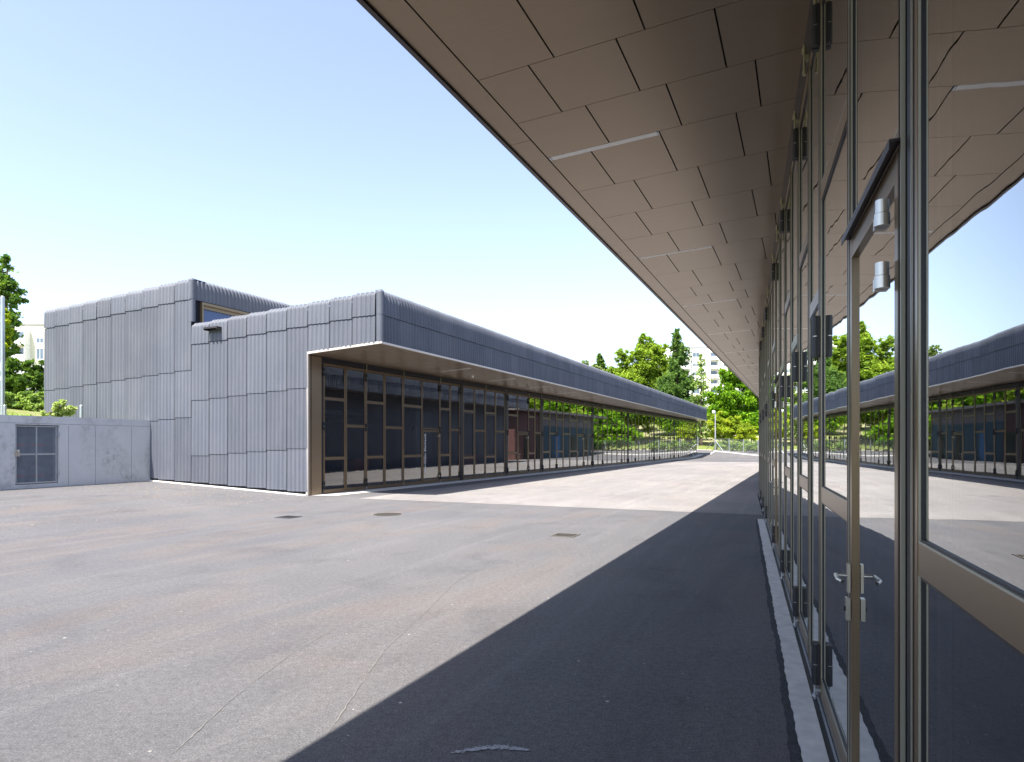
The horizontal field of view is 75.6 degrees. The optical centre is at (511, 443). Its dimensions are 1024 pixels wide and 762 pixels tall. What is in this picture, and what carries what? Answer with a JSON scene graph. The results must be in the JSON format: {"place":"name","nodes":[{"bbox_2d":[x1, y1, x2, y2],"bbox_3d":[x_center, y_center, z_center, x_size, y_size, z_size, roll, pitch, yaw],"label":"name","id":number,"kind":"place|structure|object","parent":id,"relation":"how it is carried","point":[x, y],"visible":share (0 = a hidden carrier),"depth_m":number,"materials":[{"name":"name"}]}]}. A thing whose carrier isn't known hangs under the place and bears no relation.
{"place":"outdoors","nodes":[
{"label":"outdoors","id":0,"kind":"place"},
{"bbox_2d":[7,408,43,415],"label":"terrace","id":1,"kind":"structure","parent":0,"point":[19,411],"depth_m":38.02,"materials":[{"name":"green plant"}]},
{"bbox_2d":[0,296,4,414],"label":"metal pole","id":2,"kind":"object","parent":1,"relation":"on","point":[2,350],"visible":0.89,"depth_m":26.94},
{"bbox_2d":[5,308,13,351],"bbox_3d":[-23.849,-3.309,29.996,1.974,5.719,1.799,0,0,-37],"label":"maple sapling","id":3,"kind":"object","parent":1,"relation":"on","point":[8,332],"visible":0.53,"depth_m":30.06,"materials":[{"name":"green plant"}]},
{"bbox_2d":[5,391,16,407],"bbox_3d":[-30.712,-2.229,39.871,1.300,2.158,1.526,0,0,0],"label":"hedge bush","id":4,"kind":"object","parent":1,"relation":"on","point":[8,395],"visible":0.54,"depth_m":39.67,"materials":[{"name":"green plant"}]},
{"bbox_2d":[0,254,28,364],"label":"plane tree","id":5,"kind":"object","parent":1,"relation":"on","point":[11,292],"visible":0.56,"depth_m":51.94,"materials":[{"name":"green plant"}]},
{"bbox_2d":[8,392,26,409],"bbox_3d":[-30.045,-2.161,40.250,1.357,2.021,1.262,0,0,-28],"label":"hedge bush","id":6,"kind":"object","parent":1,"relation":"on","point":[13,402],"visible":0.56,"depth_m":39.92,"materials":[{"name":"green plant"}]},
{"bbox_2d":[5,356,45,395],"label":"dark shrub","id":7,"kind":"object","parent":1,"relation":"on","point":[16,381],"visible":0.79,"depth_m":43.59,"materials":[{"name":"green plant"}]},
{"bbox_2d":[12,390,38,409],"bbox_3d":[-29.326,-2.221,40.088,1.472,2.143,1.569,0,0,0],"label":"hedge bush","id":8,"kind":"object","parent":1,"relation":"on","point":[22,397],"visible":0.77,"depth_m":39.78,"materials":[{"name":"green plant"}]},
{"bbox_2d":[22,391,43,411],"bbox_3d":[-28.781,-2.188,40.037,1.385,2.075,1.392,0,0,24],"label":"hedge bush","id":9,"kind":"object","parent":1,"relation":"on","point":[36,407],"visible":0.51,"depth_m":39.68,"materials":[{"name":"green plant"}]},
{"bbox_2d":[29,391,43,406],"bbox_3d":[-28.131,-2.205,40.102,1.581,2.111,1.417,0,0,14],"label":"hedge bush","id":10,"kind":"object","parent":1,"relation":"on","point":[41,394],"visible":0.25,"depth_m":39.76,"materials":[{"name":"green plant"}]},
{"bbox_2d":[39,399,77,416],"bbox_3d":[-15.410,-0.840,22.471,1.247,1.380,0.806,0,0,0],"label":"young shrub","id":11,"kind":"object","parent":1,"relation":"on","point":[58,410],"visible":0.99,"depth_m":22.41,"materials":[{"name":"green plant"}]},
{"bbox_2d":[0,0,705,367],"label":"sky","id":12,"kind":"structure","parent":0,"point":[292,152],"materials":[{"name":"blue"}]},
{"bbox_2d":[0,450,838,761],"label":"yard","id":13,"kind":"structure","parent":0,"point":[146,622],"depth_m":5.83,"materials":[{"name":"asphalt"}]},
{"bbox_2d":[0,415,149,489],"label":"concrete wall","id":14,"kind":"structure","parent":13,"relation":"on","point":[71,451],"depth_m":20.47,"materials":[{"name":"concrete"}]},
{"bbox_2d":[148,480,305,495],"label":"kerb","id":15,"kind":"structure","parent":13,"relation":"on","point":[229,487],"depth_m":21.39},
{"bbox_2d":[175,621,345,750],"bbox_3d":[-1.720,1.646,4.837,0.110,0.001,2.606,0,0,6],"label":"scratch line","id":16,"kind":"object","parent":13,"relation":"on","point":[241,691],"visible":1,"depth_m":4.26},
{"bbox_2d":[44,278,706,495],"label":"workshop building","id":17,"kind":"structure","parent":13,"relation":"on","point":[217,385],"depth_m":23.48,"materials":[{"name":"grey metal"}]},
{"bbox_2d":[200,302,266,324],"bbox_3d":[-2.393,-4.335,41.132,0.222,0.970,40.730,0,0,24],"label":"clerestory window","id":18,"kind":"structure","parent":17,"relation":"in","point":[208,312],"depth_m":23.10,"materials":[{"name":"glass"}]},
{"bbox_2d":[325,436,341,479],"bbox_3d":[-7.404,0.660,26.847,0.615,1.900,0.800,0,0,25],"label":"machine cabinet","id":19,"kind":"object","parent":17,"relation":"in","point":[333,447],"visible":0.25,"depth_m":26.59,"materials":[{"name":"black metal"}]},
{"bbox_2d":[322,363,344,493],"bbox_3d":[-5.747,-0.485,21.302,0.119,4.130,1.112,0,0,25],"label":"door leaf","id":20,"kind":"structure","parent":17,"relation":"in","point":[333,490],"depth_m":21.27,"materials":[{"name":"brown metal"}]},
{"bbox_2d":[345,365,366,490],"bbox_3d":[-5.263,-0.540,22.303,0.130,4.360,1.082,0,0,25],"label":"door leaf","id":21,"kind":"structure","parent":17,"relation":"in","point":[363,487],"depth_m":22.46,"materials":[{"name":"brown metal"}]},
{"bbox_2d":[347,458,368,480],"bbox_3d":[-6.259,1.110,26.578,0.515,1.000,0.900,0,0,25],"label":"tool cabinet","id":22,"kind":"object","parent":17,"relation":"in","point":[354,469],"visible":0.38,"depth_m":26.21,"materials":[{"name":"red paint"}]},
{"bbox_2d":[365,370,383,488],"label":"door leaf","id":23,"kind":"structure","parent":17,"relation":"in","point":[368,371],"depth_m":23.36,"materials":[{"name":"brown metal"}]},
{"bbox_2d":[384,372,404,487],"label":"door leaf","id":24,"kind":"structure","parent":17,"relation":"in","point":[385,374],"depth_m":24.22,"materials":[{"name":"brown metal"}]},
{"bbox_2d":[403,376,421,485],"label":"door leaf","id":25,"kind":"structure","parent":17,"relation":"in","point":[404,377],"depth_m":25.51,"materials":[{"name":"brown metal"}]},
{"bbox_2d":[410,411,432,478],"bbox_3d":[-4.005,0.110,29.215,0.315,3.000,1.400,0,0,25],"label":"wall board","id":26,"kind":"object","parent":17,"relation":"in","point":[415,445],"depth_m":28.79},
{"bbox_2d":[415,412,432,478],"bbox_3d":[-3.870,0.085,29.151,0.015,2.890,1.380,0,0,25],"label":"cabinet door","id":27,"kind":"structure","parent":26,"relation":"in","point":[427,417],"depth_m":29.29,"materials":[{"name":"glass"}]},
{"bbox_2d":[422,377,440,483],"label":"door leaf","id":28,"kind":"structure","parent":17,"relation":"in","point":[437,479],"depth_m":26.61,"materials":[{"name":"brown metal"}]},
{"bbox_2d":[439,382,449,481],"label":"door leaf","id":29,"kind":"structure","parent":17,"relation":"in","point":[443,383],"depth_m":27.74,"materials":[{"name":"brown metal"}]},
{"bbox_2d":[450,383,460,480],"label":"door leaf","id":30,"kind":"structure","parent":17,"relation":"in","point":[456,385],"depth_m":28.55,"materials":[{"name":"brown metal"}]},
{"bbox_2d":[463,385,473,479],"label":"door leaf","id":31,"kind":"structure","parent":17,"relation":"in","point":[469,387],"depth_m":29.38,"materials":[{"name":"brown metal"}]},
{"bbox_2d":[465,454,478,475],"bbox_3d":[-2.347,1.060,32.579,0.815,1.100,1.500,0,0,25],"label":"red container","id":32,"kind":"object","parent":17,"relation":"in","point":[468,466],"visible":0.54,"depth_m":32.30,"materials":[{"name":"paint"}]},
{"bbox_2d":[465,454,478,474],"bbox_3d":[-1.986,1.035,32.407,0.015,0.990,1.480,0,0,25],"label":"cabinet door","id":33,"kind":"structure","parent":32,"relation":"in","point":[468,462],"depth_m":32.34,"materials":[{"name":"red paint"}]},
{"bbox_2d":[474,386,486,478],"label":"door leaf","id":34,"kind":"structure","parent":17,"relation":"in","point":[475,388],"depth_m":30.66,"materials":[{"name":"brown metal"}]},
{"bbox_2d":[485,389,494,476],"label":"door leaf","id":35,"kind":"structure","parent":17,"relation":"in","point":[486,413],"depth_m":31.13,"materials":[{"name":"brown metal"}]},
{"bbox_2d":[495,389,505,475],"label":"door leaf","id":36,"kind":"structure","parent":17,"relation":"in","point":[496,431],"depth_m":32.55,"materials":[{"name":"brown metal"}]},
{"bbox_2d":[507,393,517,474],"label":"door leaf","id":37,"kind":"structure","parent":17,"relation":"in","point":[514,415],"depth_m":33.91,"materials":[{"name":"brown metal"}]},
{"bbox_2d":[518,393,529,473],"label":"door leaf","id":38,"kind":"structure","parent":17,"relation":"in","point":[519,432],"depth_m":35.11,"materials":[{"name":"brown metal"}]},
{"bbox_2d":[528,396,534,472],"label":"door leaf","id":39,"kind":"structure","parent":17,"relation":"in","point":[531,466],"depth_m":35.83,"materials":[{"name":"brown metal"}]},
{"bbox_2d":[535,395,541,472],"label":"door leaf","id":40,"kind":"structure","parent":17,"relation":"in","point":[539,432],"depth_m":36.64,"materials":[{"name":"brown metal"}]},
{"bbox_2d":[543,398,549,471],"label":"door leaf","id":41,"kind":"structure","parent":17,"relation":"in","point":[544,470],"depth_m":37.85,"materials":[{"name":"brown metal"}]},
{"bbox_2d":[550,397,557,470],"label":"door leaf","id":42,"kind":"structure","parent":17,"relation":"in","point":[554,469],"depth_m":38.83,"materials":[{"name":"brown metal"}]},
{"bbox_2d":[557,401,562,469],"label":"door leaf","id":43,"kind":"structure","parent":17,"relation":"in","point":[559,403],"depth_m":39.42,"materials":[{"name":"brown metal"}]},
{"bbox_2d":[563,400,570,469],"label":"door leaf","id":44,"kind":"structure","parent":17,"relation":"in","point":[566,405],"depth_m":40.36,"materials":[{"name":"brown metal"}]},
{"bbox_2d":[570,403,576,468],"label":"door leaf","id":45,"kind":"structure","parent":17,"relation":"in","point":[573,406],"depth_m":41.48,"materials":[{"name":"brown metal"}]},
{"bbox_2d":[577,402,584,467],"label":"door leaf","id":46,"kind":"structure","parent":17,"relation":"in","point":[580,407],"depth_m":42.66,"materials":[{"name":"brown metal"}]},
{"bbox_2d":[584,405,587,467],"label":"door leaf","id":47,"kind":"structure","parent":17,"relation":"in","point":[586,406],"depth_m":43.70,"materials":[{"name":"brown metal"}]},
{"bbox_2d":[588,405,592,466],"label":"door leaf","id":48,"kind":"structure","parent":17,"relation":"in","point":[590,409],"depth_m":44.45,"materials":[{"name":"brown metal"}]},
{"bbox_2d":[593,406,597,466],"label":"door leaf","id":49,"kind":"structure","parent":17,"relation":"in","point":[595,409],"depth_m":45.43,"materials":[{"name":"brown metal"}]},
{"bbox_2d":[598,405,603,465],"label":"door leaf","id":50,"kind":"structure","parent":17,"relation":"in","point":[600,410],"depth_m":46.44,"materials":[{"name":"brown metal"}]},
{"bbox_2d":[603,408,606,465],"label":"door leaf","id":51,"kind":"structure","parent":17,"relation":"in","point":[605,409],"depth_m":47.45,"materials":[{"name":"brown metal"}]},
{"bbox_2d":[607,407,612,465],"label":"door leaf","id":52,"kind":"structure","parent":17,"relation":"in","point":[609,411],"depth_m":48.37,"materials":[{"name":"brown metal"}]},
{"bbox_2d":[612,409,616,464],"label":"door leaf","id":53,"kind":"structure","parent":17,"relation":"in","point":[614,412],"depth_m":49.50,"materials":[{"name":"brown metal"}]},
{"bbox_2d":[617,410,621,463],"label":"door leaf","id":54,"kind":"structure","parent":17,"relation":"in","point":[619,413],"depth_m":50.70,"materials":[{"name":"brown metal"}]},
{"bbox_2d":[622,411,624,463],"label":"door leaf","id":55,"kind":"structure","parent":17,"relation":"in","point":[623,412],"depth_m":51.70,"materials":[{"name":"brown metal"}]},
{"bbox_2d":[625,411,627,463],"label":"door leaf","id":56,"kind":"structure","parent":17,"relation":"in","point":[626,413],"depth_m":52.48,"materials":[{"name":"brown metal"}]},
{"bbox_2d":[629,412,631,462],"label":"door leaf","id":57,"kind":"structure","parent":17,"relation":"in","point":[630,413],"depth_m":53.54,"materials":[{"name":"brown metal"}]},
{"bbox_2d":[632,412,634,462],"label":"door leaf","id":58,"kind":"structure","parent":17,"relation":"in","point":[633,414],"depth_m":54.38,"materials":[{"name":"brown metal"}]},
{"bbox_2d":[635,413,638,462],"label":"door leaf","id":59,"kind":"structure","parent":17,"relation":"in","point":[636,414],"depth_m":55.24,"materials":[{"name":"brown metal"}]},
{"bbox_2d":[639,412,642,461],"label":"door leaf","id":60,"kind":"structure","parent":17,"relation":"in","point":[640,415],"depth_m":56.43,"materials":[{"name":"brown metal"}]},
{"bbox_2d":[642,414,645,461],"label":"door leaf","id":61,"kind":"structure","parent":17,"relation":"in","point":[643,416],"depth_m":57.49,"materials":[{"name":"brown metal"}]},
{"bbox_2d":[646,415,649,460],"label":"door leaf","id":62,"kind":"structure","parent":17,"relation":"in","point":[647,416],"depth_m":58.63,"materials":[{"name":"brown metal"}]},
{"bbox_2d":[649,415,651,460],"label":"door leaf","id":63,"kind":"structure","parent":17,"relation":"in","point":[650,416],"depth_m":59.63,"materials":[{"name":"brown metal"}]},
{"bbox_2d":[652,416,653,460],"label":"door leaf","id":64,"kind":"structure","parent":17,"relation":"in","point":[652,416],"depth_m":60.46,"materials":[{"name":"brown metal"}]},
{"bbox_2d":[655,416,656,460],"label":"door leaf","id":65,"kind":"structure","parent":17,"relation":"in","point":[655,416],"depth_m":61.37,"materials":[{"name":"brown metal"}]},
{"bbox_2d":[657,416,659,459],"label":"door leaf","id":66,"kind":"structure","parent":17,"relation":"in","point":[658,418],"depth_m":62.47,"materials":[{"name":"brown metal"}]},
{"bbox_2d":[662,416,665,459],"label":"door leaf","id":67,"kind":"structure","parent":17,"relation":"in","point":[663,419],"depth_m":64.39,"materials":[{"name":"brown metal"}]},
{"bbox_2d":[665,418,667,458],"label":"door leaf","id":68,"kind":"structure","parent":17,"relation":"in","point":[666,419],"depth_m":65.60,"materials":[{"name":"brown metal"}]},
{"bbox_2d":[668,418,670,458],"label":"door leaf","id":69,"kind":"structure","parent":17,"relation":"in","point":[669,420],"depth_m":66.84,"materials":[{"name":"brown metal"}]},
{"bbox_2d":[324,568,481,738],"bbox_3d":[-0.775,1.646,6.396,0.226,0.001,5.454,0,0,8],"label":"scratch line","id":70,"kind":"object","parent":13,"relation":"on","point":[375,663],"visible":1,"depth_m":4.81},
{"bbox_2d":[451,744,529,752],"bbox_3d":[-0.117,1.645,3.563,0.426,0.001,0.089,0,0,-5],"label":"paint mark","id":71,"kind":"object","parent":13,"relation":"on","point":[506,747],"visible":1,"depth_m":3.56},
{"bbox_2d":[316,454,703,495],"bbox_3d":[8.795,1.495,51.031,0.580,0.293,68.600,0,0,25],"label":"paving strip","id":72,"kind":"object","parent":13,"relation":"on","point":[379,489],"visible":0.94,"depth_m":27.47,"materials":[{"name":"concrete"}]},
{"bbox_2d":[550,533,580,537],"bbox_3d":[0.952,1.656,11.851,0.440,0.036,0.440,0,0,24],"label":"drain grate","id":73,"kind":"object","parent":13,"relation":"on","point":[570,535],"visible":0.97,"depth_m":11.80,"materials":[{"name":"metal"}]},
{"bbox_2d":[356,0,1023,761],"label":"glass fronted workshop","id":74,"kind":"structure","parent":13,"relation":"on","point":[802,220],"depth_m":3.27,"materials":[{"name":"brown metal"}]},
{"bbox_2d":[759,352,759,494],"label":"door leaf","id":75,"kind":"structure","parent":74,"relation":"in","point":[759,352],"depth_m":21.23,"materials":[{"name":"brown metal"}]},
{"bbox_2d":[760,351,760,489],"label":"door leaf","id":76,"kind":"structure","parent":74,"relation":"in","point":[760,351],"depth_m":19.27,"materials":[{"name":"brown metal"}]},
{"bbox_2d":[760,335,762,502],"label":"door leaf","id":77,"kind":"structure","parent":74,"relation":"in","point":[761,339],"depth_m":18.15,"materials":[{"name":"brown metal"}]},
{"bbox_2d":[762,320,764,511],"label":"door leaf","id":78,"kind":"structure","parent":74,"relation":"in","point":[763,328],"depth_m":15.92,"materials":[{"name":"brown metal"}]},
{"bbox_2d":[763,338,763,496],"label":"door leaf","id":79,"kind":"structure","parent":74,"relation":"in","point":[763,338],"depth_m":16.91,"materials":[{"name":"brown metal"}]},
{"bbox_2d":[765,321,766,505],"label":"door leaf","id":80,"kind":"structure","parent":74,"relation":"in","point":[765,321],"depth_m":14.68,"materials":[{"name":"brown metal"}]},
{"bbox_2d":[765,299,768,524],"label":"door leaf","id":81,"kind":"structure","parent":74,"relation":"in","point":[766,308],"depth_m":13.64,"materials":[{"name":"brown metal"}]},
{"bbox_2d":[767,281,771,534],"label":"door leaf","id":82,"kind":"structure","parent":74,"relation":"in","point":[770,293],"depth_m":12.48,"materials":[{"name":"brown metal"}]},
{"bbox_2d":[772,281,774,543],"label":"door leaf","id":83,"kind":"structure","parent":74,"relation":"in","point":[773,282],"depth_m":11.21,"materials":[{"name":"brown metal"}]},
{"bbox_2d":[770,240,778,557],"bbox_3d":[3.933,-0.640,9.810,0.153,4.680,1.246,0,0,19],"label":"door leaf","id":84,"kind":"structure","parent":74,"relation":"in","point":[775,266],"depth_m":10.18,"materials":[{"name":"brown metal"}]},
{"bbox_2d":[776,224,783,572],"bbox_3d":[3.508,-0.700,8.556,0.123,4.640,1.184,0,0,19],"label":"door leaf","id":85,"kind":"structure","parent":74,"relation":"in","point":[781,236],"depth_m":8.83,"materials":[{"name":"brown metal"}]},
{"bbox_2d":[780,176,789,593],"bbox_3d":[3.130,-0.640,7.480,0.123,4.680,1.193,0,0,19],"label":"door leaf","id":86,"kind":"structure","parent":74,"relation":"in","point":[784,214],"depth_m":7.80,"materials":[{"name":"brown metal"}]},
{"bbox_2d":[790,127,797,621],"bbox_3d":[2.792,-0.630,6.448,0.078,4.500,0.971,0,0,19],"label":"door leaf","id":87,"kind":"structure","parent":74,"relation":"in","point":[794,166],"depth_m":6.70,"materials":[{"name":"brown metal"}]},
{"bbox_2d":[793,70,807,652],"bbox_3d":[2.432,-0.640,5.490,0.123,4.680,1.044,0,0,19],"label":"door leaf","id":88,"kind":"structure","parent":74,"relation":"in","point":[800,134],"depth_m":5.67,"materials":[{"name":"brown metal"}]},
{"bbox_2d":[802,2,818,686],"bbox_3d":[2.133,-0.700,4.641,0.123,4.640,0.792,0,0,19],"label":"door leaf","id":89,"kind":"structure","parent":74,"relation":"in","point":[813,63],"depth_m":4.78,"materials":[{"name":"brown metal"}]},
{"bbox_2d":[811,0,848,761],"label":"door leaf","id":90,"kind":"structure","parent":74,"relation":"in","point":[829,18],"depth_m":3.71,"materials":[{"name":"brown metal"}]},
{"bbox_2d":[833,0,906,761],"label":"door leaf","id":91,"kind":"structure","parent":74,"relation":"in","point":[875,608],"depth_m":2.47,"materials":[{"name":"brown metal"}]},
{"bbox_2d":[911,0,1023,761],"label":"door leaf","id":92,"kind":"structure","parent":74,"relation":"in","point":[967,56],"depth_m":1.49,"materials":[{"name":"brown metal"}]},
{"bbox_2d":[706,438,758,454],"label":"fence","id":93,"kind":"object","parent":13,"relation":"on","point":[728,442],"visible":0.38,"depth_m":83.31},
{"bbox_2d":[730,439,751,450],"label":"rose bush","id":94,"kind":"object","parent":13,"relation":"on","point":[732,444],"visible":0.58,"depth_m":87.82,"materials":[{"name":"green plant"}]},
{"bbox_2d":[744,440,757,451],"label":"rose bush","id":95,"kind":"object","parent":13,"relation":"on","point":[752,447],"visible":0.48,"depth_m":84.24,"materials":[{"name":"green plant"}]},
{"bbox_2d":[756,519,802,761],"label":"asphalt seam","id":96,"kind":"object","parent":13,"relation":"on","point":[794,747],"visible":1,"depth_m":4.53,"materials":[{"name":"asphalt"}]},
{"bbox_2d":[758,519,828,761],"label":"concrete edge","id":97,"kind":"object","parent":13,"relation":"on","point":[810,737],"visible":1,"depth_m":4.68,"materials":[{"name":"concrete"}]},
{"bbox_2d":[361,461,763,514],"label":"pavement","id":98,"kind":"structure","parent":0,"point":[712,487],"depth_m":23.16,"materials":[{"name":"concrete"}]},
{"bbox_2d":[697,422,758,449],"bbox_3d":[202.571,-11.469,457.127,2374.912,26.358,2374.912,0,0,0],"label":"terrain","id":99,"kind":"structure","parent":0,"point":[706,444],"depth_m":107.19,"materials":[{"name":"green plant"}]},
{"bbox_2d":[10,323,45,390],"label":"cream flats","id":100,"kind":"structure","parent":99,"relation":"on","point":[32,339],"depth_m":111.98,"materials":[{"name":"white concrete"}]},
{"bbox_2d":[36,348,43,359],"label":"window","id":101,"kind":"structure","parent":100,"relation":"in","point":[39,351],"depth_m":112.00,"materials":[{"name":"glass"}]},
{"bbox_2d":[593,353,608,369],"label":"distant conifer","id":102,"kind":"object","parent":99,"relation":"on","point":[600,361],"visible":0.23,"depth_m":229.06,"materials":[{"name":"green plant"}]},
{"bbox_2d":[605,332,671,388],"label":"broadleaf tree","id":103,"kind":"object","parent":99,"relation":"on","point":[642,369],"visible":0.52,"depth_m":120.97,"materials":[{"name":"green plant"}]},
{"bbox_2d":[655,374,694,402],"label":"bushy conifer","id":104,"kind":"object","parent":99,"relation":"on","point":[672,388],"visible":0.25,"depth_m":105.48,"materials":[{"name":"green plant"}]},
{"bbox_2d":[653,328,707,441],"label":"spruce tree","id":105,"kind":"object","parent":99,"relation":"on","point":[679,356],"visible":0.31,"depth_m":111.25,"materials":[{"name":"green plant"}]},
{"bbox_2d":[688,354,712,445],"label":"larch tree","id":106,"kind":"object","parent":99,"relation":"on","point":[702,425],"visible":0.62,"depth_m":103.78,"materials":[{"name":"green plant"}]},
{"bbox_2d":[657,346,744,405],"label":"apartment block","id":107,"kind":"structure","parent":99,"relation":"on","point":[713,363],"depth_m":205.75,"materials":[{"name":"white concrete"}]},
{"bbox_2d":[702,364,758,434],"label":"beech tree","id":108,"kind":"object","parent":99,"relation":"on","point":[728,399],"visible":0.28,"depth_m":98.67,"materials":[{"name":"green plant"}]},
{"bbox_2d":[706,411,757,441],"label":"yellow shrub","id":109,"kind":"object","parent":99,"relation":"on","point":[730,427],"visible":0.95,"depth_m":92.33,"materials":[{"name":"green plant"}]},
{"bbox_2d":[739,410,758,435],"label":"green shrub","id":110,"kind":"object","parent":99,"relation":"on","point":[753,416],"visible":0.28,"depth_m":94.88,"materials":[{"name":"green plant"}]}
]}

